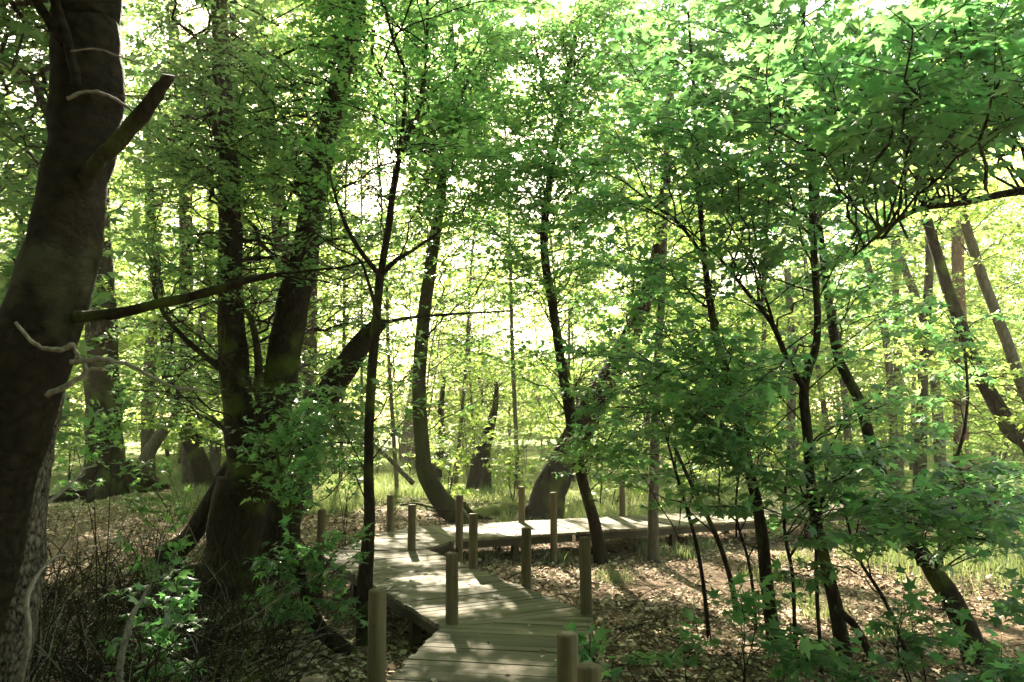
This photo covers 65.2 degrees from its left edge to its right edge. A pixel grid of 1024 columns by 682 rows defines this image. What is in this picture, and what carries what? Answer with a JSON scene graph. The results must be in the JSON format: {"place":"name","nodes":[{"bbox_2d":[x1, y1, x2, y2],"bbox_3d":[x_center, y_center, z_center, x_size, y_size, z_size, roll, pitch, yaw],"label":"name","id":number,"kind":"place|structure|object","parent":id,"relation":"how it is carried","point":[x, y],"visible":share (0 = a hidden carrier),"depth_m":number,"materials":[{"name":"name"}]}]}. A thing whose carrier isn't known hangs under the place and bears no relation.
{"place":"outdoors","nodes":[
{"label":"outdoors","id":0,"kind":"place"},
{"bbox_2d":[167,443,753,522],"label":"grass","id":1,"kind":"structure","parent":0,"point":[330,503],"depth_m":19.89,"materials":[{"name":"green plant"}]},
{"bbox_2d":[0,0,1023,420],"label":"sky","id":2,"kind":"structure","parent":0,"point":[874,4],"materials":[{"name":"white"}]},
{"bbox_2d":[29,421,1023,681],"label":"ground","id":3,"kind":"structure","parent":0,"point":[718,575],"depth_m":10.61,"materials":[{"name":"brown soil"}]},
{"bbox_2d":[16,554,67,681],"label":"dead stem","id":4,"kind":"object","parent":3,"relation":"on","point":[27,649],"visible":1,"depth_m":3.99,"materials":[{"name":"wood"}]},
{"bbox_2d":[0,82,145,461],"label":"woodland tree","id":5,"kind":"object","parent":3,"relation":"on","point":[72,392],"visible":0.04,"depth_m":27.39,"materials":[{"name":"green plant"}]},
{"bbox_2d":[0,0,148,681],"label":"scaly tree","id":6,"kind":"object","parent":3,"relation":"on","point":[23,29],"visible":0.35,"depth_m":4.88,"materials":[{"name":"plant"}]},
{"bbox_2d":[2,145,179,470],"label":"woodland tree","id":7,"kind":"object","parent":3,"relation":"on","point":[135,342],"visible":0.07,"depth_m":30.30,"materials":[{"name":"green plant"}]},
{"bbox_2d":[53,376,138,599],"bbox_3d":[-4.693,1.667,8.998,1.319,2.575,0.820,-2,-6,23],"label":"seedling","id":8,"kind":"object","parent":3,"relation":"on","point":[77,485],"visible":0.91,"depth_m":9.04,"materials":[{"name":"green plant"}]},
{"bbox_2d":[12,0,194,502],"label":"background tree","id":9,"kind":"object","parent":3,"relation":"on","point":[98,385],"visible":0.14,"depth_m":19.17,"materials":[{"name":"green plant"}]},
{"bbox_2d":[111,530,193,647],"bbox_3d":[-3.206,2.215,7.085,0.603,1.136,0.819,0,-6,0],"label":"seedling","id":10,"kind":"object","parent":3,"relation":"on","point":[169,544],"visible":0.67,"depth_m":7.20,"materials":[{"name":"green plant"}]},
{"bbox_2d":[97,550,213,681],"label":"shrub","id":11,"kind":"object","parent":3,"relation":"on","point":[172,616],"visible":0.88,"depth_m":4.88,"materials":[{"name":"green plant"}]},
{"bbox_2d":[124,457,194,590],"bbox_3d":[-4.138,2.183,9.361,0.800,1.685,1.214,3,-6,-27],"label":"seedling","id":12,"kind":"object","parent":3,"relation":"on","point":[179,506],"visible":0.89,"depth_m":9.35,"materials":[{"name":"green plant"}]},
{"bbox_2d":[80,172,247,480],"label":"background tree","id":13,"kind":"object","parent":3,"relation":"on","point":[145,435],"visible":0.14,"depth_m":26.81,"materials":[{"name":"green plant"}]},
{"bbox_2d":[71,142,273,474],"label":"background tree","id":14,"kind":"object","parent":3,"relation":"on","point":[152,446],"visible":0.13,"depth_m":23.75,"materials":[{"name":"green plant"}]},
{"bbox_2d":[112,88,246,464],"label":"woodland tree","id":15,"kind":"object","parent":3,"relation":"on","point":[166,444],"visible":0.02,"depth_m":34.30,"materials":[{"name":"green plant"}]},
{"bbox_2d":[95,60,279,489],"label":"background tree","id":16,"kind":"object","parent":3,"relation":"on","point":[200,467],"visible":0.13,"depth_m":19.76,"materials":[{"name":"green plant"}]},
{"bbox_2d":[29,508,358,681],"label":"brushwood","id":17,"kind":"object","parent":3,"relation":"on","point":[64,652],"visible":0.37,"depth_m":5.91,"materials":[{"name":"brown wood"}]},
{"bbox_2d":[114,0,279,485],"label":"background tree","id":18,"kind":"object","parent":3,"relation":"on","point":[186,476],"visible":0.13,"depth_m":21.10,"materials":[{"name":"green plant"}]},
{"bbox_2d":[132,232,274,474],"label":"background tree","id":19,"kind":"object","parent":3,"relation":"on","point":[214,459],"visible":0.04,"depth_m":27.66,"materials":[{"name":"green plant"}]},
{"bbox_2d":[0,0,414,636],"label":"foreground tree","id":20,"kind":"object","parent":3,"relation":"on","point":[46,312],"visible":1,"depth_m":3.00,"materials":[{"name":"brown plant"}]},
{"bbox_2d":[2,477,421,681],"bbox_3d":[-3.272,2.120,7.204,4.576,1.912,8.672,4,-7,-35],"label":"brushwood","id":21,"kind":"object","parent":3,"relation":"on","point":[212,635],"visible":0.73,"depth_m":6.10,"materials":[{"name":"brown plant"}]},
{"bbox_2d":[152,0,327,466],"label":"background tree","id":22,"kind":"object","parent":3,"relation":"on","point":[197,425],"visible":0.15,"depth_m":15.09,"materials":[{"name":"green plant"}]},
{"bbox_2d":[159,9,357,458],"bbox_3d":[-8.551,-3.549,27.122,6.653,16.524,7.347,2,-6,-21],"label":"woodland tree","id":23,"kind":"object","parent":3,"relation":"on","point":[250,364],"visible":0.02,"depth_m":26.55,"materials":[{"name":"green plant"}]},
{"bbox_2d":[99,0,438,608],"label":"forked tree","id":24,"kind":"object","parent":3,"relation":"on","point":[237,486],"visible":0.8,"depth_m":9.76,"materials":[{"name":"green plant"}]},
{"bbox_2d":[237,581,316,651],"bbox_3d":[-2.046,2.412,6.976,0.813,0.732,0.946,0,-6,0],"label":"seedling","id":25,"kind":"object","parent":3,"relation":"on","point":[305,608],"visible":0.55,"depth_m":6.80,"materials":[{"name":"green plant"}]},
{"bbox_2d":[159,1,398,507],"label":"background tree","id":26,"kind":"object","parent":3,"relation":"on","point":[284,225],"visible":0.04,"depth_m":16.59,"materials":[{"name":"green plant"}]},
{"bbox_2d":[240,389,375,655],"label":"bent sapling","id":27,"kind":"object","parent":3,"relation":"on","point":[294,557],"visible":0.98,"depth_m":6.84,"materials":[{"name":"green plant"}]},
{"bbox_2d":[245,130,414,484],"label":"background tree","id":28,"kind":"object","parent":3,"relation":"on","point":[307,339],"visible":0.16,"depth_m":21.59,"materials":[{"name":"green plant"}]},
{"bbox_2d":[201,0,466,394],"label":"woodland tree","id":29,"kind":"object","parent":3,"relation":"on","point":[311,340],"visible":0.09,"depth_m":18.68,"materials":[{"name":"green plant"}]},
{"bbox_2d":[246,4,463,480],"bbox_3d":[-4.730,-2.572,22.867,6.695,13.436,6.631,0,-6,0],"label":"woodland tree","id":30,"kind":"object","parent":3,"relation":"on","point":[346,284],"visible":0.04,"depth_m":22.94,"materials":[{"name":"green plant"}]},
{"bbox_2d":[292,86,443,473],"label":"woodland tree","id":31,"kind":"object","parent":3,"relation":"on","point":[361,370],"visible":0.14,"depth_m":27.07,"materials":[{"name":"green plant"}]},
{"bbox_2d":[367,588,386,681],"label":"wooden post","id":32,"kind":"object","parent":3,"relation":"on","point":[376,665],"visible":1,"depth_m":4.71,"materials":[{"name":"brown wood"}]},
{"bbox_2d":[260,48,500,488],"bbox_3d":[-3.571,-1.726,21.658,6.649,11.796,5.886,-5,-7,40],"label":"woodland tree","id":33,"kind":"object","parent":3,"relation":"on","point":[387,306],"visible":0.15,"depth_m":21.25,"materials":[{"name":"green plant"}]},
{"bbox_2d":[259,310,511,579],"bbox_3d":[-1.815,1.345,10.091,3.437,3.675,1.731,-1,-6,7],"label":"broken trunk","id":34,"kind":"object","parent":3,"relation":"on","point":[356,349],"visible":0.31,"depth_m":10.61,"materials":[{"name":"green plant"}]},
{"bbox_2d":[326,246,451,450],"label":"woodland tree","id":35,"kind":"object","parent":3,"relation":"on","point":[406,354],"visible":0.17,"depth_m":39.52,"materials":[{"name":"green plant"}]},
{"bbox_2d":[252,0,563,646],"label":"thin forked tree","id":36,"kind":"object","parent":3,"relation":"on","point":[427,16],"visible":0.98,"depth_m":7.56,"materials":[{"name":"green plant"}]},
{"bbox_2d":[353,347,468,461],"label":"clearing tree","id":37,"kind":"object","parent":3,"relation":"on","point":[403,448],"visible":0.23,"depth_m":35.45,"materials":[{"name":"green plant"}]},
{"bbox_2d":[303,0,562,523],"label":"curved tree","id":38,"kind":"object","parent":3,"relation":"on","point":[438,495],"visible":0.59,"depth_m":14.24,"materials":[{"name":"green plant"}]},
{"bbox_2d":[363,253,509,469],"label":"woodland tree","id":39,"kind":"object","parent":3,"relation":"on","point":[427,387],"visible":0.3,"depth_m":31.65,"materials":[{"name":"green plant"}]},
{"bbox_2d":[384,322,492,447],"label":"woodland tree","id":40,"kind":"object","parent":3,"relation":"on","point":[408,351],"visible":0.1,"depth_m":43.35,"materials":[{"name":"green plant"}]},
{"bbox_2d":[379,356,506,485],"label":"clearing tree","id":41,"kind":"object","parent":3,"relation":"on","point":[437,471],"visible":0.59,"depth_m":23.68,"materials":[{"name":"green plant"}]},
{"bbox_2d":[379,210,514,437],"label":"woodland tree","id":42,"kind":"object","parent":3,"relation":"on","point":[443,373],"visible":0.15,"depth_m":36.63,"materials":[{"name":"green plant"}]},
{"bbox_2d":[413,397,496,496],"bbox_3d":[-1.329,2.518,18.443,1.941,2.464,2.833,1,-6,-9],"label":"shrub","id":43,"kind":"object","parent":3,"relation":"on","point":[450,486],"visible":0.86,"depth_m":18.34,"materials":[{"name":"green plant"}]},
{"bbox_2d":[357,111,574,485],"bbox_3d":[-1.272,-1.736,24.259,6.526,12.496,6.420,0,-6,0],"label":"woodland tree","id":44,"kind":"object","parent":3,"relation":"on","point":[468,328],"visible":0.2,"depth_m":23.99,"materials":[{"name":"green plant"}]},
{"bbox_2d":[394,165,551,448],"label":"woodland tree","id":45,"kind":"object","parent":3,"relation":"on","point":[493,320],"visible":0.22,"depth_m":28.82,"materials":[{"name":"green plant"}]},
{"bbox_2d":[407,264,548,446],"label":"woodland tree","id":46,"kind":"object","parent":3,"relation":"on","point":[482,328],"visible":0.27,"depth_m":36.09,"materials":[{"name":"green plant"}]},
{"bbox_2d":[428,337,561,491],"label":"clearing tree","id":47,"kind":"object","parent":3,"relation":"on","point":[479,473],"visible":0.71,"depth_m":22.61,"materials":[{"name":"green plant"}]},
{"bbox_2d":[379,0,636,497],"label":"woodland tree","id":48,"kind":"object","parent":3,"relation":"on","point":[514,401],"visible":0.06,"depth_m":20.35,"materials":[{"name":"green plant"}]},
{"bbox_2d":[481,396,559,500],"bbox_3d":[0.225,2.617,19.014,1.913,2.602,3.000,0,-6,0],"label":"shrub","id":49,"kind":"object","parent":3,"relation":"on","point":[510,469],"visible":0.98,"depth_m":18.63,"materials":[{"name":"green plant"}]},
{"bbox_2d":[521,527,530,589],"bbox_3d":[0.138,2.324,7.795,0.103,0.995,0.102,0,-6,0],"label":"wooden post","id":50,"kind":"object","parent":3,"relation":"on","point":[526,553],"visible":0.62,"depth_m":7.78,"materials":[{"name":"brown wood"}]},
{"bbox_2d":[475,234,591,452],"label":"woodland tree","id":51,"kind":"object","parent":3,"relation":"on","point":[552,434],"visible":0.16,"depth_m":39.11,"materials":[{"name":"green plant"}]},
{"bbox_2d":[171,500,935,645],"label":"grass","id":52,"kind":"structure","parent":3,"relation":"on","point":[615,576],"depth_m":11.00,"materials":[{"name":"green plant"}]},
{"bbox_2d":[461,69,650,485],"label":"woodland tree","id":53,"kind":"object","parent":3,"relation":"on","point":[576,315],"visible":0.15,"depth_m":24.51,"materials":[{"name":"green plant"}]},
{"bbox_2d":[492,184,636,436],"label":"woodland tree","id":54,"kind":"object","parent":3,"relation":"on","point":[553,384],"visible":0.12,"depth_m":33.39,"materials":[{"name":"green plant"}]},
{"bbox_2d":[557,631,577,681],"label":"wooden post","id":55,"kind":"object","parent":3,"relation":"on","point":[567,652],"visible":1,"depth_m":3.77,"materials":[{"name":"brown wood"}]},
{"bbox_2d":[474,90,672,433],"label":"woodland tree","id":56,"kind":"object","parent":3,"relation":"on","point":[561,279],"visible":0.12,"depth_m":27.31,"materials":[{"name":"green plant"}]},
{"bbox_2d":[517,283,629,447],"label":"woodland tree","id":57,"kind":"object","parent":3,"relation":"on","point":[543,391],"visible":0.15,"depth_m":37.09,"materials":[{"name":"green plant"}]},
{"bbox_2d":[460,0,696,564],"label":"sinuous tree","id":58,"kind":"object","parent":3,"relation":"on","point":[580,24],"visible":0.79,"depth_m":11.04,"materials":[{"name":"green plant"}]},
{"bbox_2d":[579,536,593,659],"bbox_3d":[0.618,2.190,6.640,0.123,1.104,0.104,0,-6,0],"label":"wooden post","id":59,"kind":"object","parent":3,"relation":"on","point":[585,575],"visible":0.65,"depth_m":6.62,"materials":[{"name":"brown wood"}]},
{"bbox_2d":[553,621,624,681],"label":"shrub","id":60,"kind":"object","parent":3,"relation":"on","point":[586,652],"visible":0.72,"depth_m":4.28,"materials":[{"name":"green plant"}]},
{"bbox_2d":[546,68,721,473],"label":"woodland tree","id":61,"kind":"object","parent":3,"relation":"on","point":[669,280],"visible":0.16,"depth_m":27.24,"materials":[{"name":"green plant"}]},
{"bbox_2d":[525,0,768,520],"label":"leaning tree","id":62,"kind":"object","parent":3,"relation":"on","point":[557,476],"visible":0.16,"depth_m":15.75,"materials":[{"name":"green plant"}]},
{"bbox_2d":[551,25,745,561],"bbox_3d":[2.274,-0.817,11.869,3.094,8.241,4.867,-2,-6,15],"label":"background tree","id":63,"kind":"object","parent":3,"relation":"on","point":[653,554],"visible":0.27,"depth_m":11.50,"materials":[{"name":"green plant"}]},
{"bbox_2d":[575,412,738,611],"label":"sapling","id":64,"kind":"object","parent":3,"relation":"on","point":[625,477],"visible":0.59,"depth_m":8.30,"materials":[{"name":"green plant"}]},
{"bbox_2d":[573,119,751,469],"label":"woodland tree","id":65,"kind":"object","parent":3,"relation":"on","point":[620,315],"visible":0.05,"depth_m":29.94,"materials":[{"name":"green plant"}]},
{"bbox_2d":[603,403,725,639],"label":"sapling","id":66,"kind":"object","parent":3,"relation":"on","point":[682,487],"visible":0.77,"depth_m":7.40,"materials":[{"name":"green plant"}]},
{"bbox_2d":[606,598,724,681],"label":"shrub","id":67,"kind":"object","parent":3,"relation":"on","point":[666,661],"visible":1,"depth_m":5.12,"materials":[{"name":"green plant"}]},
{"bbox_2d":[542,12,789,651],"bbox_3d":[1.521,-0.141,7.330,2.552,5.981,4.237,0,-6,0],"label":"swaying maple","id":68,"kind":"object","parent":3,"relation":"on","point":[692,398],"visible":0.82,"depth_m":6.86,"materials":[{"name":"green plant"}]},
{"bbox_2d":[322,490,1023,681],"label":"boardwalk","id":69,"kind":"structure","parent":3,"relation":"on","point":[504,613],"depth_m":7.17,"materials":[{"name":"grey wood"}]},
{"bbox_2d":[445,552,457,624],"bbox_3d":[-0.475,2.198,6.323,0.104,1.020,0.103,0,-6,0],"label":"wooden post","id":70,"kind":"object","parent":69,"relation":"attached to","point":[451,588],"visible":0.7,"depth_m":6.31,"materials":[{"name":"brown wood"}]},
{"bbox_2d":[396,532,1023,681],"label":"brushwood","id":71,"kind":"object","parent":3,"relation":"on","point":[717,617],"visible":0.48,"depth_m":7.70,"materials":[{"name":"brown plant"}]},
{"bbox_2d":[658,418,809,630],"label":"sapling","id":72,"kind":"object","parent":3,"relation":"on","point":[771,525],"visible":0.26,"depth_m":7.72,"materials":[{"name":"green plant"}]},
{"bbox_2d":[671,170,809,433],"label":"woodland tree","id":73,"kind":"object","parent":3,"relation":"on","point":[734,281],"visible":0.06,"depth_m":34.04,"materials":[{"name":"green plant"}]},
{"bbox_2d":[684,206,828,460],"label":"woodland tree","id":74,"kind":"object","parent":3,"relation":"on","point":[729,320],"visible":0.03,"depth_m":36.27,"materials":[{"name":"green plant"}]},
{"bbox_2d":[586,0,936,663],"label":"slender maple","id":75,"kind":"object","parent":3,"relation":"on","point":[773,257],"visible":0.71,"depth_m":6.30,"materials":[{"name":"green plant"}]},
{"bbox_2d":[705,569,818,681],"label":"shrub","id":76,"kind":"object","parent":3,"relation":"on","point":[746,611],"visible":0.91,"depth_m":5.13,"materials":[{"name":"green plant"}]},
{"bbox_2d":[676,78,858,469],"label":"woodland tree","id":77,"kind":"object","parent":3,"relation":"on","point":[763,336],"visible":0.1,"depth_m":28.88,"materials":[{"name":"green plant"}]},
{"bbox_2d":[715,249,876,488],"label":"background tree","id":78,"kind":"object","parent":3,"relation":"on","point":[791,403],"visible":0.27,"depth_m":23.84,"materials":[{"name":"green plant"}]},
{"bbox_2d":[753,633,852,681],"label":"shrub","id":79,"kind":"object","parent":3,"relation":"on","point":[798,666],"visible":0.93,"depth_m":4.82,"materials":[{"name":"green plant"}]},
{"bbox_2d":[699,2,917,475],"bbox_3d":[9.720,-3.099,27.331,6.830,15.921,6.457,0,-6,0],"label":"woodland tree","id":80,"kind":"object","parent":3,"relation":"on","point":[823,401],"visible":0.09,"depth_m":26.58,"materials":[{"name":"green plant"}]},
{"bbox_2d":[782,434,878,656],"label":"sapling","id":81,"kind":"object","parent":3,"relation":"on","point":[869,440],"visible":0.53,"depth_m":6.50,"materials":[{"name":"green plant"}]},
{"bbox_2d":[780,438,893,673],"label":"sapling","id":82,"kind":"object","parent":3,"relation":"on","point":[805,445],"visible":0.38,"depth_m":6.41,"materials":[{"name":"green plant"}]},
{"bbox_2d":[762,477,912,651],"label":"sapling","id":83,"kind":"object","parent":3,"relation":"on","point":[812,543],"visible":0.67,"depth_m":6.30,"materials":[{"name":"green plant"}]},
{"bbox_2d":[750,256,933,491],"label":"background tree","id":84,"kind":"object","parent":3,"relation":"on","point":[842,388],"visible":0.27,"depth_m":22.52,"materials":[{"name":"green plant"}]},
{"bbox_2d":[693,0,1023,255],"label":"overhanging maple","id":85,"kind":"object","parent":3,"relation":"on","point":[985,86],"visible":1,"depth_m":4.14,"materials":[{"name":"green plant"}]},
{"bbox_2d":[804,626,930,681],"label":"shrub","id":86,"kind":"object","parent":3,"relation":"on","point":[840,665],"visible":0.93,"depth_m":4.74,"materials":[{"name":"green plant"}]},
{"bbox_2d":[771,151,973,494],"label":"background tree","id":87,"kind":"object","parent":3,"relation":"on","point":[889,366],"visible":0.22,"depth_m":19.96,"materials":[{"name":"green plant"}]},
{"bbox_2d":[742,37,1023,666],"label":"leaning maple","id":88,"kind":"object","parent":3,"relation":"on","point":[961,520],"visible":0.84,"depth_m":6.20,"materials":[{"name":"green plant"}]},
{"bbox_2d":[821,144,980,486],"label":"background tree","id":89,"kind":"object","parent":3,"relation":"on","point":[895,322],"visible":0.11,"depth_m":24.70,"materials":[{"name":"green plant"}]},
{"bbox_2d":[804,119,1021,494],"bbox_3d":[11.902,-1.685,22.937,9.232,12.288,4.612,2,-6,-19],"label":"background tree","id":90,"kind":"object","parent":3,"relation":"on","point":[911,286],"visible":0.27,"depth_m":21.97,"materials":[{"name":"green plant"}]},
{"bbox_2d":[862,563,973,681],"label":"shrub","id":91,"kind":"object","parent":3,"relation":"on","point":[912,599],"visible":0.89,"depth_m":5.34,"materials":[{"name":"green plant"}]},
{"bbox_2d":[823,40,1023,454],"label":"background tree","id":92,"kind":"object","parent":3,"relation":"on","point":[1010,426],"visible":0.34,"depth_m":12.35,"materials":[{"name":"green plant"}]},
{"bbox_2d":[832,155,1017,469],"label":"woodland tree","id":93,"kind":"object","parent":3,"relation":"on","point":[938,327],"visible":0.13,"depth_m":30.29,"materials":[{"name":"green plant"}]},
{"bbox_2d":[830,530,1023,612],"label":"grass","id":94,"kind":"structure","parent":3,"relation":"on","point":[1012,560],"depth_m":9.94,"materials":[{"name":"green plant"}]},
{"bbox_2d":[843,75,1013,496],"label":"background tree","id":95,"kind":"object","parent":3,"relation":"on","point":[929,278],"visible":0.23,"depth_m":18.88,"materials":[{"name":"green plant"}]},
{"bbox_2d":[862,111,1023,462],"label":"woodland tree","id":96,"kind":"object","parent":3,"relation":"on","point":[983,337],"visible":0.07,"depth_m":32.75,"materials":[{"name":"green plant"}]},
{"bbox_2d":[867,59,1023,455],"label":"background tree","id":97,"kind":"object","parent":3,"relation":"on","point":[1001,327],"visible":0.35,"depth_m":13.71,"materials":[{"name":"green plant"}]},
{"bbox_2d":[874,291,1023,611],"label":"sapling","id":98,"kind":"object","parent":3,"relation":"on","point":[939,340],"visible":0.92,"depth_m":8.64,"materials":[{"name":"green plant"}]},
{"bbox_2d":[890,62,1023,486],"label":"background tree","id":99,"kind":"object","parent":3,"relation":"on","point":[957,258],"visible":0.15,"depth_m":21.07,"materials":[{"name":"green plant"}]},
{"bbox_2d":[916,144,1023,458],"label":"woodland tree","id":100,"kind":"object","parent":3,"relation":"on","point":[972,320],"visible":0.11,"depth_m":37.03,"materials":[{"name":"green plant"}]},
{"bbox_2d":[937,621,1023,681],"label":"shrub","id":101,"kind":"object","parent":3,"relation":"on","point":[999,664],"visible":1,"depth_m":4.54,"materials":[{"name":"green plant"}]},
{"bbox_2d":[940,195,1023,456],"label":"woodland tree","id":102,"kind":"object","parent":3,"relation":"on","point":[1016,331],"visible":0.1,"depth_m":39.60,"materials":[{"name":"green plant"}]},
{"bbox_2d":[942,4,1023,457],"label":"woodland tree","id":103,"kind":"object","parent":3,"relation":"on","point":[1015,291],"visible":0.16,"depth_m":26.24,"materials":[{"name":"green plant"}]},
{"bbox_2d":[948,405,1023,497],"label":"shrub","id":104,"kind":"object","parent":3,"relation":"on","point":[1015,456],"visible":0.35,"depth_m":16.32,"materials":[{"name":"green plant"}]},
{"bbox_2d":[979,567,1023,634],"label":"shrub","id":105,"kind":"object","parent":3,"relation":"on","point":[1012,606],"visible":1,"depth_m":5.32,"materials":[{"name":"green plant"}]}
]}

